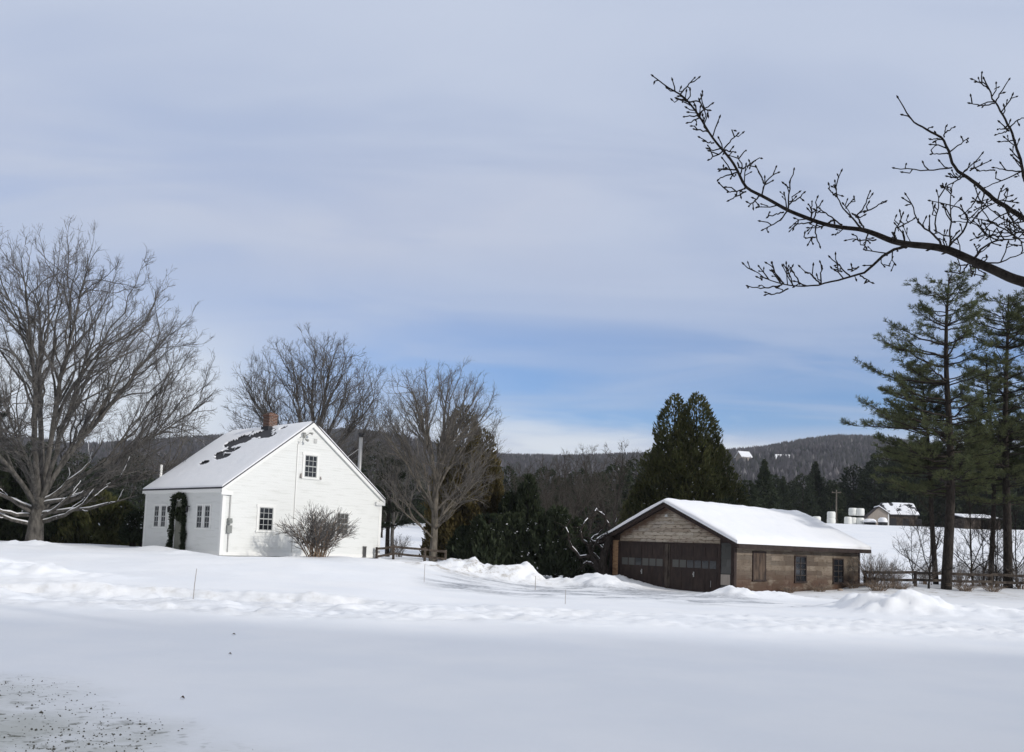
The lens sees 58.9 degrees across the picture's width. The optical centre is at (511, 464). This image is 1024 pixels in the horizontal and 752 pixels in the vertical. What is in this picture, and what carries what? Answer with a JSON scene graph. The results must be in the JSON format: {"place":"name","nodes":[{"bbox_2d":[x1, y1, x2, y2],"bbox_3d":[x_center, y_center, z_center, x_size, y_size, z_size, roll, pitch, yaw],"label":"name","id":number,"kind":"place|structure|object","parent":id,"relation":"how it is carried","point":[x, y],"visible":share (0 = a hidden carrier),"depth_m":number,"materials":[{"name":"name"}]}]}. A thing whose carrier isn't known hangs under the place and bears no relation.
{"place":"outdoors","nodes":[
{"label":"outdoors","id":0,"kind":"place"},
{"bbox_2d":[0,522,1023,751],"bbox_3d":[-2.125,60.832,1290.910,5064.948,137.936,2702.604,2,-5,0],"label":"snow ground","id":1,"kind":"structure","parent":0,"point":[356,654],"depth_m":13.65,"materials":[{"name":"snow"}]},
{"bbox_2d":[0,385,20,497],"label":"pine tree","id":2,"kind":"object","parent":1,"relation":"on","point":[4,476],"visible":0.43,"depth_m":50.92,"materials":[{"name":"green plant"}]},
{"bbox_2d":[0,478,31,540],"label":"evergreen tree","id":3,"kind":"object","parent":1,"relation":"on","point":[14,533],"visible":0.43,"depth_m":51.09,"materials":[{"name":"green plant"}]},
{"bbox_2d":[0,453,64,533],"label":"evergreen tree","id":4,"kind":"object","parent":1,"relation":"on","point":[12,478],"visible":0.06,"depth_m":53.29,"materials":[{"name":"green plant"}]},
{"bbox_2d":[23,437,61,484],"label":"conifer tree","id":5,"kind":"object","parent":1,"relation":"on","point":[56,465],"visible":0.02,"depth_m":109.96,"materials":[{"name":"green plant"}]},
{"bbox_2d":[23,493,90,542],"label":"evergreen tree","id":6,"kind":"object","parent":1,"relation":"on","point":[50,528],"visible":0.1,"depth_m":50.47,"materials":[{"name":"green plant"}]},
{"bbox_2d":[54,450,97,496],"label":"conifer tree","id":7,"kind":"object","parent":1,"relation":"on","point":[65,468],"visible":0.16,"depth_m":99.41,"materials":[{"name":"green plant"}]},
{"bbox_2d":[48,489,138,545],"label":"evergreen tree","id":8,"kind":"object","parent":1,"relation":"on","point":[103,523],"visible":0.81,"depth_m":49.95,"materials":[{"name":"green plant"}]},
{"bbox_2d":[82,458,126,497],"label":"conifer tree","id":9,"kind":"object","parent":1,"relation":"on","point":[108,489],"visible":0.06,"depth_m":104.20,"materials":[{"name":"green plant"}]},
{"bbox_2d":[0,215,223,540],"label":"maple tree","id":10,"kind":"object","parent":1,"relation":"on","point":[40,480],"visible":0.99,"depth_m":45.49,"materials":[{"name":"grey plant"}]},
{"bbox_2d":[0,678,252,751],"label":"road grit","id":11,"kind":"object","parent":1,"relation":"on","point":[120,734],"visible":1,"depth_m":7.71,"materials":[{"name":"grey"}]},
{"bbox_2d":[117,508,144,546],"bbox_3d":[-19.561,3.441,47.346,2.045,2.459,1.535,2,-5,0],"label":"evergreen shrub","id":12,"kind":"object","parent":1,"relation":"on","point":[130,531],"visible":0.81,"depth_m":46.94,"materials":[{"name":"green plant"}]},
{"bbox_2d":[111,452,155,509],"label":"conifer tree","id":13,"kind":"object","parent":1,"relation":"on","point":[135,500],"visible":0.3,"depth_m":99.02,"materials":[{"name":"green plant"}]},
{"bbox_2d":[142,412,385,558],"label":"house","id":14,"kind":"structure","parent":1,"relation":"on","point":[244,490],"depth_m":41.33,"materials":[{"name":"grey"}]},
{"bbox_2d":[152,504,160,527],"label":"window","id":15,"kind":"structure","parent":14,"relation":"in","point":[156,514],"depth_m":42.29,"materials":[{"name":"white"}]},
{"bbox_2d":[158,504,167,527],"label":"window","id":16,"kind":"structure","parent":14,"relation":"in","point":[163,513],"depth_m":41.83,"materials":[{"name":"white"}]},
{"bbox_2d":[165,492,187,549],"bbox_3d":[-15.074,2.616,40.685,1.711,2.871,0.389,-3,-7,42],"label":"garland","id":17,"kind":"object","parent":14,"relation":"attached to","point":[173,500],"visible":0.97,"depth_m":40.64},
{"bbox_2d":[173,507,181,520],"bbox_3d":[-15.012,2.220,40.765,0.673,0.762,0.258,-3,-7,42],"label":"wreath","id":18,"kind":"object","parent":14,"relation":"attached to","point":[177,512],"visible":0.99,"depth_m":40.77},
{"bbox_2d":[174,501,181,548],"bbox_3d":[-14.957,2.727,40.787,0.780,2.200,0.042,-3,-7,42],"label":"front door","id":19,"kind":"structure","parent":14,"relation":"in","point":[177,528],"depth_m":40.85,"materials":[{"name":"grey paint"}]},
{"bbox_2d":[194,504,203,528],"bbox_3d":[-13.655,2.253,39.626,0.660,1.110,0.095,-3,-7,42],"label":"window","id":20,"kind":"structure","parent":14,"relation":"in","point":[199,507],"depth_m":39.62,"materials":[{"name":"white"}]},
{"bbox_2d":[202,504,211,528],"bbox_3d":[-13.169,2.231,39.178,0.660,1.110,0.095,-3,-7,42],"label":"window","id":21,"kind":"structure","parent":14,"relation":"in","point":[207,507],"depth_m":39.18,"materials":[{"name":"white"}]},
{"bbox_2d":[255,504,276,532],"bbox_3d":[-10.844,2.361,39.954,0.095,1.224,1.000,-3,-7,42],"label":"window","id":22,"kind":"structure","parent":14,"relation":"in","point":[265,519],"depth_m":39.94,"materials":[{"name":"white"}]},
{"bbox_2d":[302,452,319,479],"bbox_3d":[-9.273,0.055,41.786,0.095,1.224,0.980,-3,-7,42],"label":"window","id":23,"kind":"structure","parent":14,"relation":"in","point":[310,464],"depth_m":41.78,"materials":[{"name":"white"}]},
{"bbox_2d":[334,510,350,535],"bbox_3d":[-8.048,2.775,42.993,0.095,1.204,0.980,-3,-7,42],"label":"window","id":24,"kind":"structure","parent":14,"relation":"in","point":[336,512],"depth_m":43.08,"materials":[{"name":"white"}]},
{"bbox_2d":[221,322,393,474],"bbox_3d":[-13.312,-1.614,59.307,11.492,15.655,11.534,2,-5,0],"label":"maple tree","id":25,"kind":"object","parent":1,"relation":"on","point":[262,409],"visible":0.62,"depth_m":58.71,"materials":[{"name":"grey plant"}]},
{"bbox_2d":[273,503,360,556],"bbox_3d":[-8.488,2.828,39.081,3.863,2.665,3.929,2,-5,0],"label":"lilac bush","id":26,"kind":"object","parent":1,"relation":"on","point":[322,535],"visible":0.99,"depth_m":38.74,"materials":[{"name":"plant"}]},
{"bbox_2d":[355,441,403,523],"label":"conifer tree","id":27,"kind":"object","parent":1,"relation":"on","point":[366,470],"visible":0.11,"depth_m":111.16,"materials":[{"name":"green plant"}]},
{"bbox_2d":[368,476,415,537],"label":"bare tree","id":28,"kind":"object","parent":1,"relation":"on","point":[383,481],"visible":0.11,"depth_m":83.70,"materials":[{"name":"brown plant"}]},
{"bbox_2d":[362,392,423,552],"bbox_3d":[-8.199,0.693,62.156,4.917,11.872,4.859,5,-6,-31],"label":"bare tree","id":29,"kind":"object","parent":1,"relation":"on","point":[394,518],"visible":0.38,"depth_m":61.86,"materials":[{"name":"brown plant"}]},
{"bbox_2d":[375,456,415,556],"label":"pine tree","id":30,"kind":"object","parent":1,"relation":"on","point":[388,508],"visible":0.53,"depth_m":53.79,"materials":[{"name":"green plant"}]},
{"bbox_2d":[386,532,415,556],"bbox_3d":[-6.295,4.452,49.792,1.649,1.588,1.746,-3,-7,43],"label":"bare bush","id":31,"kind":"object","parent":1,"relation":"on","point":[403,543],"visible":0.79,"depth_m":49.67,"materials":[{"name":"brown plant"}]},
{"bbox_2d":[375,545,446,560],"bbox_3d":[-4.946,4.643,44.469,3.507,1.391,0.158,3,-5,-9],"label":"rail fence","id":32,"kind":"object","parent":1,"relation":"on","point":[394,553],"visible":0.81,"depth_m":44.41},
{"bbox_2d":[396,462,428,523],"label":"conifer tree","id":33,"kind":"object","parent":1,"relation":"on","point":[418,507],"visible":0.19,"depth_m":116.65,"materials":[{"name":"green plant"}]},
{"bbox_2d":[365,356,511,561],"bbox_3d":[-3.724,-0.226,46.618,7.604,11.153,7.819,-1,-6,33],"label":"maple tree","id":34,"kind":"object","parent":1,"relation":"on","point":[448,444],"visible":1,"depth_m":46.10,"materials":[{"name":"brown plant"}]},
{"bbox_2d":[419,405,505,558],"bbox_3d":[-2.177,1.229,51.203,6.058,9.455,4.279,2,-5,0],"label":"cedar tree","id":35,"kind":"object","parent":1,"relation":"on","point":[465,513],"visible":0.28,"depth_m":50.23,"materials":[{"name":"green plant"}]},
{"bbox_2d":[444,511,530,564],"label":"spruce tree","id":36,"kind":"object","parent":1,"relation":"on","point":[480,539],"visible":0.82,"depth_m":45.51,"materials":[{"name":"green plant"}]},
{"bbox_2d":[0,428,1011,526],"bbox_3d":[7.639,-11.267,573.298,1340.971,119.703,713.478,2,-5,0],"label":"hillside wood","id":37,"kind":"object","parent":1,"relation":"on","point":[834,456],"visible":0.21,"depth_m":592.04,"materials":[{"name":"plant"}]},
{"bbox_2d":[500,466,521,494],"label":"conifer tree","id":38,"kind":"object","parent":1,"relation":"on","point":[506,476],"visible":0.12,"depth_m":99.64,"materials":[{"name":"green plant"}]},
{"bbox_2d":[495,474,545,531],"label":"spruce tree","id":39,"kind":"object","parent":1,"relation":"on","point":[525,500],"visible":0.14,"depth_m":48.68,"materials":[{"name":"green plant"}]},
{"bbox_2d":[501,461,558,505],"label":"bare tree","id":40,"kind":"object","parent":1,"relation":"on","point":[515,491],"visible":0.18,"depth_m":78.03,"materials":[{"name":"brown plant"}]},
{"bbox_2d":[512,459,572,515],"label":"bare tree","id":41,"kind":"object","parent":1,"relation":"on","point":[552,487],"visible":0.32,"depth_m":92.35,"materials":[{"name":"brown plant"}]},
{"bbox_2d":[532,465,561,501],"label":"conifer tree","id":42,"kind":"object","parent":1,"relation":"on","point":[552,475],"visible":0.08,"depth_m":107.82,"materials":[{"name":"green plant"}]},
{"bbox_2d":[512,503,590,577],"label":"spruce tree","id":43,"kind":"object","parent":1,"relation":"on","point":[543,544],"visible":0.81,"depth_m":44.91,"materials":[{"name":"green plant"}]},
{"bbox_2d":[538,476,588,535],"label":"bare tree","id":44,"kind":"object","parent":1,"relation":"on","point":[547,498],"visible":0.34,"depth_m":69.79,"materials":[{"name":"brown plant"}]},
{"bbox_2d":[536,448,619,533],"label":"bare tree","id":45,"kind":"object","parent":1,"relation":"on","point":[586,503],"visible":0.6,"depth_m":73.92,"materials":[{"name":"brown plant"}]},
{"bbox_2d":[550,534,609,577],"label":"spruce tree","id":46,"kind":"object","parent":1,"relation":"on","point":[583,548],"visible":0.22,"depth_m":44.44,"materials":[{"name":"green plant"}]},
{"bbox_2d":[564,467,595,525],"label":"conifer tree","id":47,"kind":"object","parent":1,"relation":"on","point":[582,472],"visible":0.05,"depth_m":105.62,"materials":[{"name":"green plant"}]},
{"bbox_2d":[556,505,624,574],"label":"apple tree","id":48,"kind":"object","parent":1,"relation":"on","point":[598,564],"visible":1,"depth_m":42.89,"materials":[{"name":"brown plant"}]},
{"bbox_2d":[551,444,631,534],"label":"bare tree","id":49,"kind":"object","parent":1,"relation":"on","point":[578,480],"visible":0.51,"depth_m":87.71,"materials":[{"name":"brown plant"}]},
{"bbox_2d":[573,472,621,537],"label":"conifer tree","id":50,"kind":"object","parent":1,"relation":"on","point":[595,524],"visible":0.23,"depth_m":96.86,"materials":[{"name":"green plant"}]},
{"bbox_2d":[563,440,647,533],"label":"bare tree","id":51,"kind":"object","parent":1,"relation":"on","point":[614,491],"visible":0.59,"depth_m":79.48,"materials":[{"name":"brown plant"}]},
{"bbox_2d":[594,463,634,534],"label":"conifer tree","id":52,"kind":"object","parent":1,"relation":"on","point":[609,469],"visible":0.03,"depth_m":103.73,"materials":[{"name":"green plant"}]},
{"bbox_2d":[608,458,645,519],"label":"conifer tree","id":53,"kind":"object","parent":1,"relation":"on","point":[630,481],"visible":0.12,"depth_m":99.24,"materials":[{"name":"green plant"}]},
{"bbox_2d":[617,391,751,524],"bbox_3d":[10.320,1.306,54.614,9.251,11.608,7.365,2,-5,0],"label":"cedar tree","id":54,"kind":"object","parent":1,"relation":"on","point":[701,471],"visible":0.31,"depth_m":53.49,"materials":[{"name":"green plant"}]},
{"bbox_2d":[715,497,737,504],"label":"evergreen shrub","id":55,"kind":"object","parent":1,"relation":"on","point":[729,501],"visible":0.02,"depth_m":50.08,"materials":[{"name":"green plant"}]},
{"bbox_2d":[597,498,870,591],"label":"garage","id":56,"kind":"structure","parent":1,"relation":"on","point":[686,545],"depth_m":41.17,"materials":[{"name":"brown"}]},
{"bbox_2d":[620,543,664,586],"bbox_3d":[5.985,4.718,41.873,0.080,2.180,2.640,7,-7,-43],"label":"garage door","id":57,"kind":"structure","parent":56,"relation":"in","point":[643,562],"depth_m":41.80,"materials":[{"name":"brown paint"}]},
{"bbox_2d":[670,544,718,591],"bbox_3d":[7.965,4.602,39.755,0.080,2.180,2.570,7,-7,-43],"label":"garage door","id":58,"kind":"structure","parent":56,"relation":"in","point":[692,567],"depth_m":39.75,"materials":[{"name":"brown paint"}]},
{"bbox_2d":[752,551,766,580],"bbox_3d":[10.808,4.436,39.596,1.120,1.300,0.080,7,-7,-43],"label":"window","id":59,"kind":"structure","parent":56,"relation":"in","point":[758,557],"depth_m":39.56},
{"bbox_2d":[794,555,807,582],"bbox_3d":[13.369,4.835,41.982,1.120,1.260,0.080,7,-7,-43],"label":"window","id":60,"kind":"structure","parent":56,"relation":"in","point":[800,562],"depth_m":41.96,"materials":[{"name":"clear glass"}]},
{"bbox_2d":[832,558,844,583],"bbox_3d":[15.990,5.211,44.422,1.120,1.240,0.080,7,-7,-43],"label":"window","id":61,"kind":"structure","parent":56,"relation":"in","point":[838,563],"depth_m":44.40,"materials":[{"name":"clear glass"}]},
{"bbox_2d":[734,451,752,461],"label":"hillside house","id":62,"kind":"structure","parent":1,"relation":"on","point":[745,454],"depth_m":641.35,"materials":[{"name":"white"}]},
{"bbox_2d":[737,479,763,507],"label":"conifer tree","id":63,"kind":"object","parent":1,"relation":"on","point":[754,493],"visible":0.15,"depth_m":103.37,"materials":[{"name":"green plant"}]},
{"bbox_2d":[750,458,781,508],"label":"conifer tree","id":64,"kind":"object","parent":1,"relation":"on","point":[764,481],"visible":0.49,"depth_m":117.57,"materials":[{"name":"green plant"}]},
{"bbox_2d":[761,474,794,507],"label":"conifer tree","id":65,"kind":"object","parent":1,"relation":"on","point":[776,484],"visible":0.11,"depth_m":149.45,"materials":[{"name":"green plant"}]},
{"bbox_2d":[777,476,794,509],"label":"conifer tree","id":66,"kind":"object","parent":1,"relation":"on","point":[783,490],"visible":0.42,"depth_m":139.63,"materials":[{"name":"green plant"}]},
{"bbox_2d":[780,585,800,592],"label":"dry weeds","id":67,"kind":"object","parent":1,"relation":"on","point":[788,590],"visible":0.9,"depth_m":40.24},
{"bbox_2d":[789,473,821,520],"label":"conifer tree","id":68,"kind":"object","parent":1,"relation":"on","point":[810,499],"visible":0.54,"depth_m":149.25,"materials":[{"name":"green plant"}]},
{"bbox_2d":[798,461,830,521],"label":"conifer tree","id":69,"kind":"object","parent":1,"relation":"on","point":[814,473],"visible":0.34,"depth_m":157.85,"materials":[{"name":"green plant"}]},
{"bbox_2d":[808,582,834,591],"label":"dry weeds","id":70,"kind":"object","parent":1,"relation":"on","point":[817,589],"visible":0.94,"depth_m":41.93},
{"bbox_2d":[813,480,854,523],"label":"conifer tree","id":71,"kind":"object","parent":1,"relation":"on","point":[842,508],"visible":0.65,"depth_m":149.21,"materials":[{"name":"green plant"}]},
{"bbox_2d":[651,71,1023,295],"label":"maple tree","id":72,"kind":"object","parent":1,"relation":"on","point":[975,262],"visible":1,"depth_m":7.42,"materials":[{"name":"brown plant"}]},
{"bbox_2d":[830,464,873,520],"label":"conifer tree","id":73,"kind":"object","parent":1,"relation":"on","point":[845,480],"visible":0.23,"depth_m":154.65,"materials":[{"name":"green plant"}]},
{"bbox_2d":[857,450,889,510],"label":"conifer tree","id":74,"kind":"object","parent":1,"relation":"on","point":[871,458],"visible":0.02,"depth_m":160.25,"materials":[{"name":"green plant"}]},
{"bbox_2d":[846,551,901,587],"bbox_3d":[17.756,5.138,44.352,2.676,2.046,2.725,2,-5,0],"label":"bare bush","id":75,"kind":"object","parent":1,"relation":"on","point":[863,572],"visible":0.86,"depth_m":44.33,"materials":[{"name":"plant"}]},
{"bbox_2d":[849,458,901,517],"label":"conifer tree","id":76,"kind":"object","parent":1,"relation":"on","point":[860,497],"visible":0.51,"depth_m":149.33,"materials":[{"name":"green plant"}]},
{"bbox_2d":[863,505,889,524],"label":"farm shed","id":77,"kind":"structure","parent":1,"relation":"on","point":[876,513],"depth_m":129.53,"materials":[{"name":"white"}]},
{"bbox_2d":[858,579,897,590],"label":"dry weeds","id":78,"kind":"object","parent":1,"relation":"on","point":[884,587],"visible":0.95,"depth_m":42.78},
{"bbox_2d":[870,560,912,588],"bbox_3d":[18.430,5.308,43.955,2.180,1.637,2.140,-1,-6,33],"label":"bare bush","id":79,"kind":"object","parent":1,"relation":"on","point":[893,578],"visible":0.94,"depth_m":43.78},
{"bbox_2d":[869,438,923,509],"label":"conifer tree","id":80,"kind":"object","parent":1,"relation":"on","point":[899,495],"visible":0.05,"depth_m":148.80,"materials":[{"name":"green plant"}]},
{"bbox_2d":[880,502,921,526],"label":"farm barn","id":81,"kind":"structure","parent":1,"relation":"on","point":[894,516],"depth_m":134.10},
{"bbox_2d":[887,580,918,589],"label":"dry weeds","id":82,"kind":"object","parent":1,"relation":"on","point":[901,586],"visible":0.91,"depth_m":43.39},
{"bbox_2d":[887,517,930,583],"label":"sapling","id":83,"kind":"object","parent":1,"relation":"on","point":[911,566],"visible":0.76,"depth_m":47.27,"materials":[{"name":"brown plant"}]},
{"bbox_2d":[876,441,942,526],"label":"conifer tree","id":84,"kind":"object","parent":1,"relation":"on","point":[923,515],"visible":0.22,"depth_m":145.77,"materials":[{"name":"green plant"}]},
{"bbox_2d":[872,357,957,584],"bbox_3d":[21.172,0.430,47.660,4.337,12.380,4.238,2,-5,0],"label":"pine tree","id":85,"kind":"object","parent":1,"relation":"on","point":[891,439],"visible":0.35,"depth_m":47.49,"materials":[{"name":"green plant"}]},
{"bbox_2d":[839,261,1006,589],"bbox_3d":[20.610,-1.831,44.706,7.382,16.604,6.807,4,-5,-23],"label":"pine tree","id":86,"kind":"object","parent":1,"relation":"on","point":[949,438],"visible":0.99,"depth_m":44.48,"materials":[{"name":"green plant"}]},
{"bbox_2d":[903,437,945,525],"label":"conifer tree","id":87,"kind":"object","parent":1,"relation":"on","point":[919,510],"visible":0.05,"depth_m":148.49,"materials":[{"name":"green plant"}]},
{"bbox_2d":[908,560,941,584],"bbox_3d":[21.208,5.526,46.568,2.044,1.534,2.007,-2,-7,41],"label":"bare bush","id":88,"kind":"object","parent":1,"relation":"on","point":[924,576],"visible":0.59,"depth_m":46.46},
{"bbox_2d":[893,483,973,588],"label":"sapling","id":89,"kind":"object","parent":1,"relation":"on","point":[934,550],"visible":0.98,"depth_m":44.30,"materials":[{"name":"brown plant"}]},
{"bbox_2d":[863,570,1023,588],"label":"rail fence","id":90,"kind":"object","parent":1,"relation":"on","point":[989,581],"visible":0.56,"depth_m":45.01,"materials":[{"name":"wood"}]},
{"bbox_2d":[934,447,978,527],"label":"conifer tree","id":91,"kind":"object","parent":1,"relation":"on","point":[958,509],"visible":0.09,"depth_m":144.20,"materials":[{"name":"green plant"}]},
{"bbox_2d":[948,581,980,591],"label":"dry weeds","id":92,"kind":"object","parent":1,"relation":"on","point":[969,588],"visible":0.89,"depth_m":43.59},
{"bbox_2d":[952,561,980,585],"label":"bare bush","id":93,"kind":"object","parent":1,"relation":"on","point":[958,577],"visible":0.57,"depth_m":46.05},
{"bbox_2d":[918,477,1016,584],"bbox_3d":[23.623,3.503,46.853,3.767,6.252,4.934,8,-8,-52],"label":"sapling","id":94,"kind":"object","parent":1,"relation":"on","point":[976,528],"visible":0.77,"depth_m":46.38,"materials":[{"name":"brown plant"}]},
{"bbox_2d":[953,494,1004,583],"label":"sapling","id":95,"kind":"object","parent":1,"relation":"on","point":[981,522],"visible":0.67,"depth_m":47.66,"materials":[{"name":"brown plant"}]},
{"bbox_2d":[955,514,1002,529],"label":"field shelter","id":96,"kind":"object","parent":1,"relation":"on","point":[963,520],"visible":0.36,"depth_m":121.16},
{"bbox_2d":[963,559,1002,585],"bbox_3d":[24.146,5.592,46.783,2.140,1.637,2.180,1,-5,8],"label":"bare bush","id":97,"kind":"object","parent":1,"relation":"on","point":[984,570],"visible":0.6,"depth_m":46.54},
{"bbox_2d":[950,286,1023,587],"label":"pine tree","id":98,"kind":"object","parent":1,"relation":"on","point":[1000,436],"visible":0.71,"depth_m":45.94,"materials":[{"name":"green plant"}]},
{"bbox_2d":[952,352,1023,584],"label":"pine tree","id":99,"kind":"object","parent":1,"relation":"on","point":[994,489],"visible":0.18,"depth_m":49.61,"materials":[{"name":"green plant"}]},
{"bbox_2d":[955,450,1023,529],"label":"conifer tree","id":100,"kind":"object","parent":1,"relation":"on","point":[999,506],"visible":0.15,"depth_m":142.19,"materials":[{"name":"green plant"}]},
{"bbox_2d":[957,496,1022,586],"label":"sapling","id":101,"kind":"object","parent":1,"relation":"on","point":[992,549],"visible":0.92,"depth_m":46.04,"materials":[{"name":"brown plant"}]},
{"bbox_2d":[977,582,1008,591],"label":"dry weeds","id":102,"kind":"object","parent":1,"relation":"on","point":[994,590],"visible":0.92,"depth_m":43.62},
{"bbox_2d":[975,562,1019,586],"bbox_3d":[24.799,5.584,46.355,2.180,1.637,2.140,3,-5,-16],"label":"bare bush","id":103,"kind":"object","parent":1,"relation":"on","point":[1001,577],"visible":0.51,"depth_m":46.27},
{"bbox_2d":[973,486,1023,586],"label":"sapling","id":104,"kind":"object","parent":1,"relation":"on","point":[1014,520],"visible":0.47,"depth_m":47.98,"materials":[{"name":"brown plant"}]},
{"bbox_2d":[996,448,1023,529],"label":"conifer tree","id":105,"kind":"object","parent":1,"relation":"on","point":[1020,519],"visible":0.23,"depth_m":143.45,"materials":[{"name":"green plant"}]},
{"bbox_2d":[996,562,1023,588],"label":"bare bush","id":106,"kind":"object","parent":1,"relation":"on","point":[1015,579],"visible":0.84,"depth_m":45.41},
{"bbox_2d":[998,290,1023,500],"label":"pine tree","id":107,"kind":"object","parent":1,"relation":"on","point":[1019,377],"visible":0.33,"depth_m":47.87,"materials":[{"name":"green plant"}]},
{"bbox_2d":[0,0,1023,455],"label":"sky","id":108,"kind":"structure","parent":0,"point":[510,187],"materials":[{"name":"blue"}]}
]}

